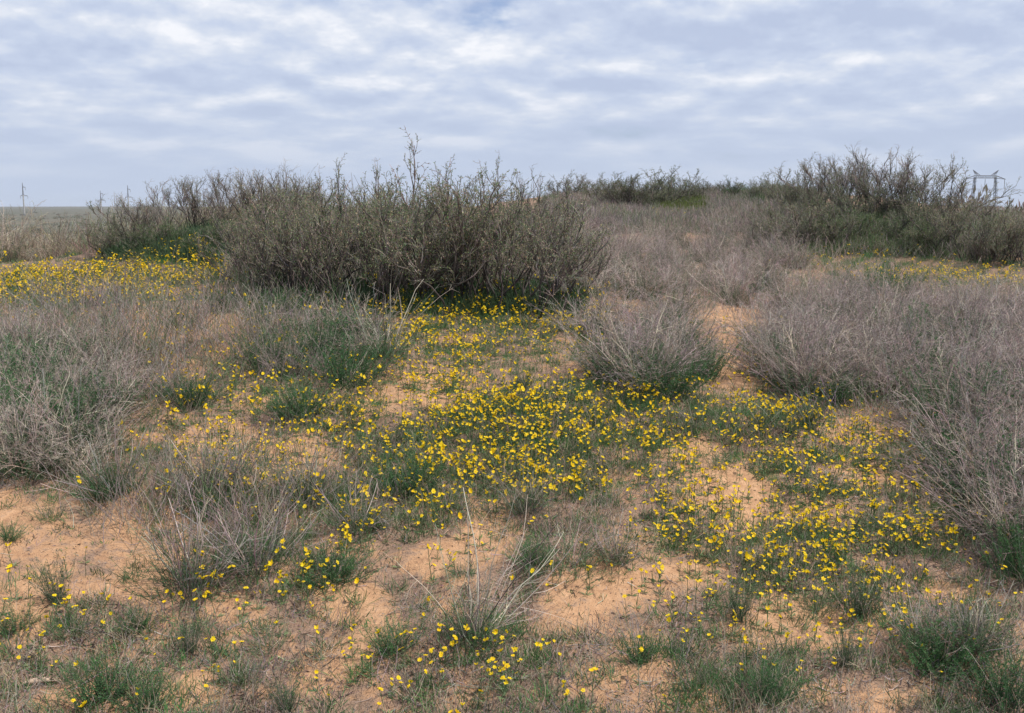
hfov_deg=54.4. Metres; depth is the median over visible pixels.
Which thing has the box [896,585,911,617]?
yellow flower
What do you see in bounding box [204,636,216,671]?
yellow flower
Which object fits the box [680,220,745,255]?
dry brush
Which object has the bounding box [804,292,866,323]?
dry brush
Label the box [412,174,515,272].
desert shrub
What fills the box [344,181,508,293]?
desert shrub
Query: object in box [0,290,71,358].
dry brush
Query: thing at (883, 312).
dry brush
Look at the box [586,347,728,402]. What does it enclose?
green tuft
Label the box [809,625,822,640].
yellow flower
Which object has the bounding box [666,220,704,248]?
dry brush
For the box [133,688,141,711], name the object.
yellow flower
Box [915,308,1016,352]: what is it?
dry brush
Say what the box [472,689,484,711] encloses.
yellow flower
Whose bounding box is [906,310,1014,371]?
dry brush
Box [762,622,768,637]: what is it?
yellow flower
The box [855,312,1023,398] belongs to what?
dry brush
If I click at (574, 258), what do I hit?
desert shrub
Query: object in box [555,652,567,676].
yellow flower
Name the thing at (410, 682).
yellow flower
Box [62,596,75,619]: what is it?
yellow flower
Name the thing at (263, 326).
dry brush
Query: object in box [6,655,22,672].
yellow flower
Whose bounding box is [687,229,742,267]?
dry brush
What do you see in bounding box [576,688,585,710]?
yellow flower
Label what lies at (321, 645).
yellow flower
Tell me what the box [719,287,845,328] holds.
dry brush
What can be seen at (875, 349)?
green tuft
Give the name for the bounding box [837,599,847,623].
yellow flower
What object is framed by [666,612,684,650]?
yellow flower
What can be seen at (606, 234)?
dry brush
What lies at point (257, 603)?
yellow flower
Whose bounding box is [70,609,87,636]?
yellow flower
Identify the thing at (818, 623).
yellow flower
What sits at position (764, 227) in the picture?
desert shrub
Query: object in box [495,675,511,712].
yellow flower
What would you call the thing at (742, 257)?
dry brush
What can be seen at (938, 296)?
dry brush
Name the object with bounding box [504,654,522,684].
yellow flower
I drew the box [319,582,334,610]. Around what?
yellow flower
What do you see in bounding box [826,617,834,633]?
yellow flower
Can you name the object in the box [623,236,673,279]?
dry brush
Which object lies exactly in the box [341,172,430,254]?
desert shrub
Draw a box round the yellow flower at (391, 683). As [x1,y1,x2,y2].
[387,682,395,699]
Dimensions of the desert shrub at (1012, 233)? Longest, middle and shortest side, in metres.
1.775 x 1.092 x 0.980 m
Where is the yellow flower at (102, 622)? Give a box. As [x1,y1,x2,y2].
[101,620,116,646]
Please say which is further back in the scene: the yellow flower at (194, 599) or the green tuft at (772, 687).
the yellow flower at (194, 599)
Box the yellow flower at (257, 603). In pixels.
[252,592,261,609]
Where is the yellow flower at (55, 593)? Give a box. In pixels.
[48,582,57,607]
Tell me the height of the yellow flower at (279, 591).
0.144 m
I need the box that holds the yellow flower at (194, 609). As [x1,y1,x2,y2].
[191,588,201,611]
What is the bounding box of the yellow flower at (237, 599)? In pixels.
[236,598,244,619]
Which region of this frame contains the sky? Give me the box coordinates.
[0,0,1023,206]
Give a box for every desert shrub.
[75,201,154,258]
[91,194,155,239]
[104,221,181,255]
[115,181,195,235]
[134,213,199,248]
[159,173,239,230]
[178,169,255,225]
[180,213,253,251]
[192,199,282,282]
[205,193,313,285]
[205,204,268,246]
[209,168,281,218]
[212,170,317,296]
[228,173,343,269]
[231,179,337,291]
[232,166,410,296]
[245,195,367,307]
[249,166,314,221]
[266,172,325,215]
[266,181,321,227]
[272,182,372,278]
[281,158,478,294]
[283,199,347,259]
[291,153,363,264]
[291,158,459,270]
[297,180,388,229]
[333,192,419,262]
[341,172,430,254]
[343,189,464,313]
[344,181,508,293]
[373,159,510,316]
[375,126,516,293]
[375,174,506,302]
[391,184,473,239]
[399,161,578,302]
[402,195,515,264]
[407,169,502,222]
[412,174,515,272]
[415,169,528,314]
[416,175,545,301]
[417,151,575,255]
[469,193,581,271]
[498,192,622,314]
[502,207,620,302]
[505,164,594,266]
[512,169,600,276]
[540,173,591,193]
[561,173,601,190]
[577,172,621,195]
[579,178,649,203]
[588,172,683,205]
[612,166,701,206]
[632,172,701,200]
[666,169,706,197]
[683,181,721,190]
[714,176,746,194]
[734,177,775,197]
[744,181,830,247]
[748,200,798,248]
[758,169,795,201]
[764,168,826,202]
[765,197,860,248]
[769,161,846,207]
[781,183,844,214]
[795,173,863,217]
[798,151,870,206]
[798,204,883,250]
[818,144,914,211]
[824,160,907,215]
[824,198,909,240]
[839,144,932,212]
[854,204,948,246]
[865,159,960,212]
[868,172,950,222]
[873,213,966,254]
[885,195,965,237]
[892,150,1023,219]
[902,191,981,252]
[925,194,1022,262]
[929,181,987,220]
[954,196,1023,263]
[968,200,1019,223]
[986,209,1023,265]
[991,213,1023,260]
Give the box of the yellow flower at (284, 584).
[277,569,288,603]
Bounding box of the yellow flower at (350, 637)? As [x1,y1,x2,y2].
[345,636,355,657]
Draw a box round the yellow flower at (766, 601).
[759,590,773,610]
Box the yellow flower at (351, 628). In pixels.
[346,624,356,641]
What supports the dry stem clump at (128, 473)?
on the ground at (414, 566)
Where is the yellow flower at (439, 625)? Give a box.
[435,622,451,662]
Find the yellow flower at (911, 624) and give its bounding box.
[890,620,912,653]
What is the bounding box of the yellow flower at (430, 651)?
[417,648,432,677]
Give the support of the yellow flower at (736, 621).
on the ground at (414, 566)
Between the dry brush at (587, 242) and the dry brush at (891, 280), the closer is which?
the dry brush at (891, 280)
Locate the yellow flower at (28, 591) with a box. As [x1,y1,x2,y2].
[23,577,34,598]
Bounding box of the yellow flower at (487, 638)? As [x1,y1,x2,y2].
[484,637,494,666]
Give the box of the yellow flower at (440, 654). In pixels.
[434,651,445,688]
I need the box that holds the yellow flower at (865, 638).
[860,622,872,642]
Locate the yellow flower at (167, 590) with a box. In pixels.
[165,589,176,618]
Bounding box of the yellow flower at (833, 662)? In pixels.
[813,656,836,690]
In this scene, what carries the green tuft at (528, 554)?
on the ground at (414, 566)
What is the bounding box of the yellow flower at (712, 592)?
[702,590,716,619]
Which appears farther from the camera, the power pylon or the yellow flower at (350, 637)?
the power pylon
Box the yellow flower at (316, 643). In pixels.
[308,630,320,654]
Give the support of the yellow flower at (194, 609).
on the ground at (414, 566)
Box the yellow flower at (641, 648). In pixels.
[633,647,648,685]
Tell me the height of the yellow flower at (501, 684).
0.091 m
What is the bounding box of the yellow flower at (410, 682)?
[403,679,421,702]
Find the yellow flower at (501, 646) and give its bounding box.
[495,635,509,657]
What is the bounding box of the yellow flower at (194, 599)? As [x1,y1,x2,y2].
[192,597,211,624]
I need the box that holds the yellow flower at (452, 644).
[449,640,462,668]
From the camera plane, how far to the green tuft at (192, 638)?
3.51 m
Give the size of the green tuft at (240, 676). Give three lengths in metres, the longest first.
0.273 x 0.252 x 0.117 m
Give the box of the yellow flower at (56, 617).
[51,603,62,627]
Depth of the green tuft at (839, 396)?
6.31 m
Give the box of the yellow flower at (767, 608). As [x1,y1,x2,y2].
[757,605,774,631]
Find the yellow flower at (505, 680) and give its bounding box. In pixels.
[500,667,511,694]
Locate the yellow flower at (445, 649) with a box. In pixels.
[435,646,452,667]
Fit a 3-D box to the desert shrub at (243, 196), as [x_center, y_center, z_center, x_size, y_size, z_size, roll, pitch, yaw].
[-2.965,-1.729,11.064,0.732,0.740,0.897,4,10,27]
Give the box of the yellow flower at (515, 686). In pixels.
[509,672,520,699]
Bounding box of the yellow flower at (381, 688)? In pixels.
[377,687,394,712]
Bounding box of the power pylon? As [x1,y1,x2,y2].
[965,170,1004,212]
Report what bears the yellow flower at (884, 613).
on the ground at (414, 566)
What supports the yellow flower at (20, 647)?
on the ground at (414, 566)
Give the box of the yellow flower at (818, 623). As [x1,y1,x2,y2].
[810,621,820,642]
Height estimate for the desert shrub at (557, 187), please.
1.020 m
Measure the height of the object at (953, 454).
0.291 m
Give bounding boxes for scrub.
[0,184,1023,248]
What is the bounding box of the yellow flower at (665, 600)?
[664,594,678,628]
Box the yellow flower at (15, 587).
[7,571,21,599]
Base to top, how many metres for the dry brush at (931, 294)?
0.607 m
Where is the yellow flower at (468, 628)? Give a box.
[458,624,471,664]
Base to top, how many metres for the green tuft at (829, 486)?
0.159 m
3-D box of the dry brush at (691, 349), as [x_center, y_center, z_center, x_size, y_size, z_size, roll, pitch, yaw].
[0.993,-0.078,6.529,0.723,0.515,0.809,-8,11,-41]
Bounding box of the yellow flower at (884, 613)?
[879,608,887,625]
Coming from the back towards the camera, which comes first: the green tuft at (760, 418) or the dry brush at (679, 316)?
the dry brush at (679, 316)
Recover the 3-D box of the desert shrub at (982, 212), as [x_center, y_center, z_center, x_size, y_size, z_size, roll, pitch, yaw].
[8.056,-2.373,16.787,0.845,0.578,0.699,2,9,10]
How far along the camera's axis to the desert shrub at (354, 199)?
9.90 m
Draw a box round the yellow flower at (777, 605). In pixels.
[769,590,787,612]
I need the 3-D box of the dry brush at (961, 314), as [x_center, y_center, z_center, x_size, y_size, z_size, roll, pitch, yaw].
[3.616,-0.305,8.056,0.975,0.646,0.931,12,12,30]
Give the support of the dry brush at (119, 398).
on the ground at (414, 566)
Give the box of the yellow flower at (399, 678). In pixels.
[396,675,411,712]
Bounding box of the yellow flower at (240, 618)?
[237,607,246,627]
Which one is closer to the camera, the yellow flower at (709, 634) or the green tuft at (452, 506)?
the yellow flower at (709, 634)
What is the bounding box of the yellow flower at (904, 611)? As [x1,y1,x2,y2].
[899,607,910,643]
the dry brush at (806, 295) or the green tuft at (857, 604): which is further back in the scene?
the dry brush at (806, 295)
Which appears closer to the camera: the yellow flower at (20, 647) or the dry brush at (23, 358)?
the yellow flower at (20, 647)
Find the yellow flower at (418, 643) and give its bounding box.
[413,626,422,655]
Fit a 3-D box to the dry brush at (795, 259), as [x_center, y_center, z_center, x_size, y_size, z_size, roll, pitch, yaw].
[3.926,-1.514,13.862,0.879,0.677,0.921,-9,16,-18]
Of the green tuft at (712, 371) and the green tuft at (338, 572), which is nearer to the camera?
the green tuft at (338, 572)
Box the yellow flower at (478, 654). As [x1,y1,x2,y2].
[477,649,489,678]
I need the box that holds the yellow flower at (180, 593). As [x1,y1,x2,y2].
[167,591,187,623]
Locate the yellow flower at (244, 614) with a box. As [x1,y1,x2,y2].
[234,601,248,615]
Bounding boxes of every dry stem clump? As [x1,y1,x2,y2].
[25,399,167,506]
[91,455,278,606]
[154,405,288,496]
[170,467,335,579]
[239,429,355,508]
[313,459,404,535]
[347,258,456,359]
[387,462,589,651]
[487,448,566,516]
[575,502,658,571]
[879,580,965,649]
[895,555,1023,664]
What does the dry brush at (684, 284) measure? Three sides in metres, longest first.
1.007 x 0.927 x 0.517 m
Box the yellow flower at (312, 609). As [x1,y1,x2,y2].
[309,601,314,616]
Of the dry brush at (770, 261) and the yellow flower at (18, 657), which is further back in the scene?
the dry brush at (770, 261)
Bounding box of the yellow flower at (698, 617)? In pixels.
[693,612,703,629]
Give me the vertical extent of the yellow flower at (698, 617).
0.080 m
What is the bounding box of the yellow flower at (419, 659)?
[417,657,428,687]
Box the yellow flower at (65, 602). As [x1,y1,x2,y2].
[60,601,69,628]
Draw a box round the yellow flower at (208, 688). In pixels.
[201,668,220,704]
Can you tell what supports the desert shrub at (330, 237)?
on the ground at (414, 566)
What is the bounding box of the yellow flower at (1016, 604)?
[1013,592,1022,619]
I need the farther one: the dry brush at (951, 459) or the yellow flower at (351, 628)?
the dry brush at (951, 459)
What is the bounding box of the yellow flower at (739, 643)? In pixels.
[731,630,745,653]
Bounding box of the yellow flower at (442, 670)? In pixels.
[434,668,450,687]
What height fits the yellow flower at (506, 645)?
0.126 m
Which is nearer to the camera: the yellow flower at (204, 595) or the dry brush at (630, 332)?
the yellow flower at (204, 595)
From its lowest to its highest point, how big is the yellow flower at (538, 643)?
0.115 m
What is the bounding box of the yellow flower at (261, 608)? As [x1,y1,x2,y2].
[257,590,266,609]
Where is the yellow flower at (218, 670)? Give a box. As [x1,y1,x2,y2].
[214,665,225,683]
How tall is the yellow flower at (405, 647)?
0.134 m
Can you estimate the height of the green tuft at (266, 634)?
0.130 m
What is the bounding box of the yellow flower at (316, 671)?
[309,670,323,692]
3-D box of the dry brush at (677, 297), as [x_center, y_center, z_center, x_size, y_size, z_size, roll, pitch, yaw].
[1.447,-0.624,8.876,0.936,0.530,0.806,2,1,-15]
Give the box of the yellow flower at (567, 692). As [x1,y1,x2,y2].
[559,688,572,712]
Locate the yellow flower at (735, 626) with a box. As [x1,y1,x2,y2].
[727,617,743,635]
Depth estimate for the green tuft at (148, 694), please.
3.19 m
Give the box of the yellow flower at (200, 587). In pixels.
[189,572,207,607]
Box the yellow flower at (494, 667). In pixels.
[487,665,499,690]
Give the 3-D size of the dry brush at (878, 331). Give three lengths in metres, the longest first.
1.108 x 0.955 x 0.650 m
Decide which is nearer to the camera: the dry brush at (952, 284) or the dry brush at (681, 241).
the dry brush at (952, 284)
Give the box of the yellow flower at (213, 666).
[206,664,221,683]
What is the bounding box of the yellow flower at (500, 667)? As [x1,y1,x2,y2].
[494,661,506,684]
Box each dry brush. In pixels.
[0,201,74,262]
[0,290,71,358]
[0,292,49,350]
[0,314,65,366]
[0,328,116,379]
[0,330,46,378]
[0,344,73,413]
[0,351,65,399]
[0,351,112,480]
[0,370,83,453]
[0,370,108,438]
[0,397,96,483]
[0,405,30,484]
[1,345,109,404]
[1,398,145,486]
[3,355,152,460]
[5,299,120,363]
[6,336,125,393]
[8,326,149,382]
[18,351,161,432]
[22,220,100,259]
[33,221,99,257]
[49,312,140,368]
[51,347,168,405]
[75,333,163,391]
[176,190,241,225]
[204,167,308,220]
[220,159,351,212]
[232,290,308,342]
[242,327,307,363]
[246,322,340,379]
[259,292,335,332]
[267,310,365,359]
[296,287,375,332]
[322,311,403,362]
[329,282,404,342]
[524,267,667,338]
[530,252,638,297]
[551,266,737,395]
[558,207,605,235]
[559,307,700,366]
[561,285,689,352]
[569,224,626,257]
[573,257,649,291]
[578,235,636,266]
[583,242,642,284]
[584,238,638,272]
[587,206,624,244]
[587,214,661,261]
[591,222,663,250]
[595,305,721,376]
[596,235,703,300]
[599,303,709,348]
[600,226,656,257]
[601,230,679,272]
[606,301,738,360]
[608,289,712,331]
[610,277,702,327]
[615,221,668,251]
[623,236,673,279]
[623,260,724,315]
[626,255,707,284]
[629,259,699,294]
[631,217,668,236]
[633,231,689,257]
[635,220,686,252]
[636,308,741,379]
[638,228,694,267]
[639,218,677,243]
[643,237,685,262]
[650,245,687,278]
[651,252,720,295]
[654,218,692,239]
[654,239,702,272]
[660,228,729,261]
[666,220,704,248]
[668,241,730,286]
[679,246,800,308]
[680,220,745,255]
[680,249,778,297]
[683,250,755,290]
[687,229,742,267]
[688,230,728,251]
[693,212,742,245]
[695,291,862,378]
[696,238,757,265]
[696,287,861,351]
[699,231,753,260]
[708,213,744,237]
[708,249,763,280]
[712,214,772,245]
[712,240,773,271]
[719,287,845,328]
[720,246,814,291]
[720,300,850,383]
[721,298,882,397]
[725,296,824,366]
[726,229,760,256]
[726,304,891,352]
[735,242,792,283]
[736,243,802,270]
[738,210,766,235]
[744,225,795,261]
[744,288,802,318]
[746,221,819,263]
[747,215,804,251]
[748,271,900,369]
[752,284,913,375]
[755,262,821,307]
[755,294,875,338]
[756,245,886,326]
[758,282,872,325]
[758,312,891,397]
[764,227,822,268]
[769,281,845,314]
[771,301,899,354]
[774,268,844,309]
[791,261,871,303]
[794,263,907,313]
[797,298,890,349]
[798,302,948,387]
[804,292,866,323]
[805,261,888,302]
[808,269,945,333]
[816,282,875,312]
[819,317,991,402]
[821,270,974,353]
[828,302,911,342]
[828,335,935,400]
[829,267,904,298]
[829,296,937,338]
[829,323,987,381]
[832,298,943,373]
[834,260,929,304]
[835,298,1021,367]
[839,357,1023,468]
[844,260,971,322]
[851,275,943,325]
[851,286,910,307]
[853,305,963,368]
[854,318,1023,418]
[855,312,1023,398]
[858,270,941,309]
[859,279,1000,333]
[860,345,1023,445]
[861,392,1023,505]
[871,287,976,343]
[881,377,1023,503]
[883,416,1023,508]
[884,278,933,304]
[889,389,1023,560]
[892,290,964,326]
[893,274,969,316]
[894,301,1023,359]
[897,328,1023,429]
[899,263,952,300]
[901,282,1011,342]
[901,454,1023,533]
[905,420,1023,495]
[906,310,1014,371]
[906,353,1023,427]
[907,277,974,313]
[908,263,1022,328]
[911,255,1023,326]
[913,325,1023,373]
[915,423,1023,534]
[917,280,1023,345]
[918,299,1023,359]
[921,284,1007,309]
[930,304,1023,419]
[933,278,982,306]
[934,272,1023,328]
[938,453,1023,566]
[939,380,1023,457]
[940,330,1023,396]
[941,318,1023,382]
[950,291,1023,323]
[952,290,1023,367]
[954,303,1023,353]
[956,272,1020,310]
[958,269,1023,315]
[960,374,1023,445]
[966,394,1023,531]
[967,275,1023,317]
[981,335,1023,408]
[983,297,1023,355]
[983,332,1023,386]
[989,314,1023,366]
[990,272,1023,322]
[990,294,1023,345]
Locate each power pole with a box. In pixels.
[20,183,26,214]
[125,185,132,210]
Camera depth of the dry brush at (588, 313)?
7.64 m
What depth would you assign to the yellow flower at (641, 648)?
3.26 m
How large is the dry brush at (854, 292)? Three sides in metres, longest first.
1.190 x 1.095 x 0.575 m
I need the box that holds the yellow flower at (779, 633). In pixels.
[774,614,784,634]
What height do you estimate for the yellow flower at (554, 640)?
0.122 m
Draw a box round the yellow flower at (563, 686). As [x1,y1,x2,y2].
[558,684,569,710]
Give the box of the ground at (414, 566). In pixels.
[0,194,1023,712]
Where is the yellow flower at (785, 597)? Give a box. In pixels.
[778,594,791,611]
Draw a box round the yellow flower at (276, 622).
[274,621,289,636]
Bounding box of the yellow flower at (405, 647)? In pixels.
[399,630,412,666]
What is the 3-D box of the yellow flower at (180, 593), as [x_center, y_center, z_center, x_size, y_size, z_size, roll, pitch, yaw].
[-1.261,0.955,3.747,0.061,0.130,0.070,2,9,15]
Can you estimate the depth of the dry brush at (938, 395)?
5.82 m
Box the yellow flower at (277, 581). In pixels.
[276,580,284,604]
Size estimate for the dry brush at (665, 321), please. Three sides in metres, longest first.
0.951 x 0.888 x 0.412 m
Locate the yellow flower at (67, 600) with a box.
[63,589,78,613]
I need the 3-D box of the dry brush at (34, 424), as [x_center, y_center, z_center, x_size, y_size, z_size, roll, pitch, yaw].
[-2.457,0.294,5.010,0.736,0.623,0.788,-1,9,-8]
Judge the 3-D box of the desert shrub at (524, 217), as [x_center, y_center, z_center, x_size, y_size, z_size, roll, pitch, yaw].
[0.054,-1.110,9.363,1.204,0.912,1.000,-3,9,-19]
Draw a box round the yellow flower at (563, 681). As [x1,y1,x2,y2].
[561,680,571,710]
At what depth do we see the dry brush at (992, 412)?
5.54 m
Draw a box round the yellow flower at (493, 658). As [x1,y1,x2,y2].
[490,648,511,693]
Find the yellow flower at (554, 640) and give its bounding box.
[547,639,558,673]
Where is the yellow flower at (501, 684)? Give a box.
[496,669,503,694]
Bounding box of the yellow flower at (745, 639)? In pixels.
[739,634,752,674]
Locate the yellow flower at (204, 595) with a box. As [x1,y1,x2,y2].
[202,590,217,625]
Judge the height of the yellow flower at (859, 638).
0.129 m
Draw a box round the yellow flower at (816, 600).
[805,588,821,611]
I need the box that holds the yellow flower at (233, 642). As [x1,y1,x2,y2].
[232,641,243,681]
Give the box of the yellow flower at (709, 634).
[705,633,716,653]
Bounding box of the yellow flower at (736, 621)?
[733,606,742,638]
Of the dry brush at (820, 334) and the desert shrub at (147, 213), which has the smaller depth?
the dry brush at (820, 334)
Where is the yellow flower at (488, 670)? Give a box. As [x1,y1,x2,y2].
[479,668,492,702]
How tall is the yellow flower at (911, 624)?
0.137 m
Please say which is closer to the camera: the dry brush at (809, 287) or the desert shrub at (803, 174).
the dry brush at (809, 287)
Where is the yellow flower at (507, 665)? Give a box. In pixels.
[504,663,515,689]
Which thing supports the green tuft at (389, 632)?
on the ground at (414, 566)
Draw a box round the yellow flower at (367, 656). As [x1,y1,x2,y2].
[366,652,377,685]
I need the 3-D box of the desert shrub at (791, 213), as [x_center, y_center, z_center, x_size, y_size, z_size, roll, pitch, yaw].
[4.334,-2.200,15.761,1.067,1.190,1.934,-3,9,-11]
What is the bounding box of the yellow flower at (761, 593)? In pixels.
[750,592,763,625]
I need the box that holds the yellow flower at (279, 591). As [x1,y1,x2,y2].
[272,590,286,624]
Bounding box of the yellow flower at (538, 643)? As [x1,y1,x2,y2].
[529,638,544,664]
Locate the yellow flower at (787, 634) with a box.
[781,632,791,652]
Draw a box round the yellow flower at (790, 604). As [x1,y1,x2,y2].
[786,603,796,616]
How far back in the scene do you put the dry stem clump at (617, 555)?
4.07 m
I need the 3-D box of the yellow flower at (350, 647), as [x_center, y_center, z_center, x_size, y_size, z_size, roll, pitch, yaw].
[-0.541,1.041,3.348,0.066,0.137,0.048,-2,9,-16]
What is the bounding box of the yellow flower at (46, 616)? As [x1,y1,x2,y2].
[41,614,50,634]
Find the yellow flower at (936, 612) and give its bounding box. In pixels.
[924,598,942,631]
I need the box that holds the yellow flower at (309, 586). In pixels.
[296,581,311,612]
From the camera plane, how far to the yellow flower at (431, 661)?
3.27 m
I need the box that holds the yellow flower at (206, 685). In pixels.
[203,684,215,706]
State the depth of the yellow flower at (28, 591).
3.85 m
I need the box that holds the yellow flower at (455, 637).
[442,627,457,663]
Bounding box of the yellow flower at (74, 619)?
[68,605,81,630]
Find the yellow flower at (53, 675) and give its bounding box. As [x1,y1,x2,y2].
[49,660,56,685]
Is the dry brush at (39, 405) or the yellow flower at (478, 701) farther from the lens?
the dry brush at (39, 405)
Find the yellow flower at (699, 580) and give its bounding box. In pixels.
[688,579,702,614]
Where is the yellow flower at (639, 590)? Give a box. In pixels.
[631,589,641,608]
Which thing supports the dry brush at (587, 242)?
on the ground at (414, 566)
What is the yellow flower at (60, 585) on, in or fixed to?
on the ground at (414, 566)
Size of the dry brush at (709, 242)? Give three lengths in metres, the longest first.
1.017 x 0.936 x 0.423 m
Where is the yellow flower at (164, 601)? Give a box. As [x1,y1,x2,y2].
[159,600,170,623]
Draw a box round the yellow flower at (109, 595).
[92,592,110,628]
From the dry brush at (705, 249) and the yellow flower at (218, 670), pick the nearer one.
the yellow flower at (218, 670)
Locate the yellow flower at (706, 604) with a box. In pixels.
[701,588,712,620]
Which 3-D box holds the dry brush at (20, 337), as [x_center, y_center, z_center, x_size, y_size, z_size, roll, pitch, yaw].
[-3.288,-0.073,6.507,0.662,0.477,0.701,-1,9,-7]
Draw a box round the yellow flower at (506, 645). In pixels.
[498,629,514,661]
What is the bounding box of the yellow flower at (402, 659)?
[399,647,407,667]
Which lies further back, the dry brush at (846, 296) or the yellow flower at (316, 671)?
the dry brush at (846, 296)
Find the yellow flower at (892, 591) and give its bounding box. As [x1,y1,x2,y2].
[887,586,901,623]
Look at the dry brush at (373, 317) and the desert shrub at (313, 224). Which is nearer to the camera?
the dry brush at (373, 317)
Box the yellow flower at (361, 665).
[354,654,366,674]
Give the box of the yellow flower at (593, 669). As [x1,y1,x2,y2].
[582,667,598,709]
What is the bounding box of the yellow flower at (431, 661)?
[421,660,436,688]
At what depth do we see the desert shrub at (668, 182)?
31.74 m
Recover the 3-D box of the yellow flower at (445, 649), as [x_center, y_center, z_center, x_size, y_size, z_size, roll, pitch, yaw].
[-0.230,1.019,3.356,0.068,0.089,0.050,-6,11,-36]
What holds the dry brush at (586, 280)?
on the ground at (414, 566)
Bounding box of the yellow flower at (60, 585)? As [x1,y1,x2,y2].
[53,584,64,605]
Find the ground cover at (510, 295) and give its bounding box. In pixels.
[0,183,1023,712]
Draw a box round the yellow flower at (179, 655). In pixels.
[177,637,185,670]
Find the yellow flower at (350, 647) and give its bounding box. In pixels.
[340,646,360,682]
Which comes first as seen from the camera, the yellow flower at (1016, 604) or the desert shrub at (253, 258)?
the yellow flower at (1016, 604)
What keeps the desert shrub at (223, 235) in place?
on the ground at (414, 566)
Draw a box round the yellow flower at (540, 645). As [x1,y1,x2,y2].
[539,642,552,675]
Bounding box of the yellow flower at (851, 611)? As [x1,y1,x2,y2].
[843,608,856,629]
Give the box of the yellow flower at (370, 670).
[361,655,379,677]
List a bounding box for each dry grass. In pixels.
[0,173,1023,292]
[0,186,1023,712]
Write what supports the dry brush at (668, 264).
on the ground at (414, 566)
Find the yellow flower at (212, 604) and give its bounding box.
[205,590,224,617]
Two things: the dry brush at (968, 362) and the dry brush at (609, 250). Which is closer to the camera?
the dry brush at (968, 362)
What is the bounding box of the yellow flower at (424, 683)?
[418,669,429,695]
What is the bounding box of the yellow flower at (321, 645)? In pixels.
[314,625,324,660]
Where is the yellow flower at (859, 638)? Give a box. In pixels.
[849,637,862,669]
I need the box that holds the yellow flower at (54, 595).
[51,594,62,614]
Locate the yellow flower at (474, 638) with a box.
[467,636,477,660]
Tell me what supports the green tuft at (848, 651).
on the ground at (414, 566)
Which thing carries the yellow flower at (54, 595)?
on the ground at (414, 566)
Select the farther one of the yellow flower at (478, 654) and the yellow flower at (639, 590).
the yellow flower at (639, 590)
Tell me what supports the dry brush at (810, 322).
on the ground at (414, 566)
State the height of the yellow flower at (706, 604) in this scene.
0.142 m
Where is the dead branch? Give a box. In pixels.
[22,674,61,684]
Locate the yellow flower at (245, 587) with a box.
[242,586,254,606]
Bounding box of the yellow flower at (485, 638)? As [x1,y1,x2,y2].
[480,627,490,649]
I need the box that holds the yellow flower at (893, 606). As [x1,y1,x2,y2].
[888,602,900,623]
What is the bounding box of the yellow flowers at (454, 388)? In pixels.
[0,210,1023,712]
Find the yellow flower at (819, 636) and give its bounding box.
[814,635,827,666]
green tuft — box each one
[0,326,95,378]
[0,344,102,414]
[0,367,137,446]
[0,379,72,445]
[0,517,32,542]
[0,597,48,639]
[16,635,179,712]
[20,500,67,523]
[21,607,108,641]
[24,548,77,604]
[29,368,159,417]
[61,451,156,505]
[80,657,199,712]
[90,596,173,635]
[136,368,241,409]
[151,478,252,521]
[170,610,212,656]
[184,286,253,311]
[186,646,268,698]
[224,613,292,659]
[226,325,316,375]
[234,305,271,325]
[242,372,340,422]
[248,286,314,318]
[260,308,365,364]
[260,670,304,712]
[270,464,326,490]
[286,325,422,392]
[294,529,388,594]
[307,303,405,347]
[345,604,431,661]
[353,444,462,499]
[411,476,481,518]
[437,556,479,580]
[497,528,574,570]
[508,361,535,390]
[520,516,632,583]
[527,666,571,697]
[561,325,663,359]
[573,312,631,337]
[581,250,631,280]
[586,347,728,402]
[599,617,688,671]
[601,337,686,378]
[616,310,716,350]
[661,327,749,382]
[664,655,722,697]
[667,400,719,434]
[693,450,740,469]
[704,650,821,708]
[719,569,770,624]
[722,397,802,434]
[722,542,782,567]
[730,322,763,339]
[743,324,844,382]
[772,387,832,430]
[787,367,898,407]
[788,587,844,620]
[795,466,862,502]
[806,305,857,328]
[819,621,870,671]
[820,549,905,622]
[829,336,913,374]
[851,506,913,533]
[853,591,1019,680]
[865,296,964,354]
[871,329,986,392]
[871,443,917,466]
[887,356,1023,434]
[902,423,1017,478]
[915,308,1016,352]
[926,627,1023,712]
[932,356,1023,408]
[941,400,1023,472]
[960,504,1023,585]
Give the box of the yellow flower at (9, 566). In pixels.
[5,564,23,600]
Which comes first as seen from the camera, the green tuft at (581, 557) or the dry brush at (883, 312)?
the green tuft at (581, 557)
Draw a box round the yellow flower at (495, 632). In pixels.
[491,629,505,657]
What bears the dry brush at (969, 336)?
on the ground at (414, 566)
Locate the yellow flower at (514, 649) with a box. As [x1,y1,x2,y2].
[511,647,532,680]
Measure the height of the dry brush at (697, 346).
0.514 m
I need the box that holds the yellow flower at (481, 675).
[474,663,485,692]
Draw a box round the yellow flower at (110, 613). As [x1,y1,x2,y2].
[104,611,114,631]
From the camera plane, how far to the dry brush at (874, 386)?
6.45 m
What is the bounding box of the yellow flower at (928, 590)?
[925,587,940,621]
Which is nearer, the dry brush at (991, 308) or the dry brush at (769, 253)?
the dry brush at (991, 308)
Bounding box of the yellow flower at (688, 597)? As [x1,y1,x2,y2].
[680,596,693,630]
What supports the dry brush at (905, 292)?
on the ground at (414, 566)
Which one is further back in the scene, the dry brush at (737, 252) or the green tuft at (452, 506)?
the dry brush at (737, 252)
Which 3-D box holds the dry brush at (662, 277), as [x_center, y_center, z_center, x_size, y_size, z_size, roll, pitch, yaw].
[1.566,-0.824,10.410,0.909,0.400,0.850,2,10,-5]
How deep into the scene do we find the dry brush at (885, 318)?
8.34 m
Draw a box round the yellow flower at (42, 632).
[32,630,47,669]
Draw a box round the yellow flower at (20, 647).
[17,645,27,667]
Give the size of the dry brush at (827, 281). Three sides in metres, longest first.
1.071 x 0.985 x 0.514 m
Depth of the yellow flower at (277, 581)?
3.86 m

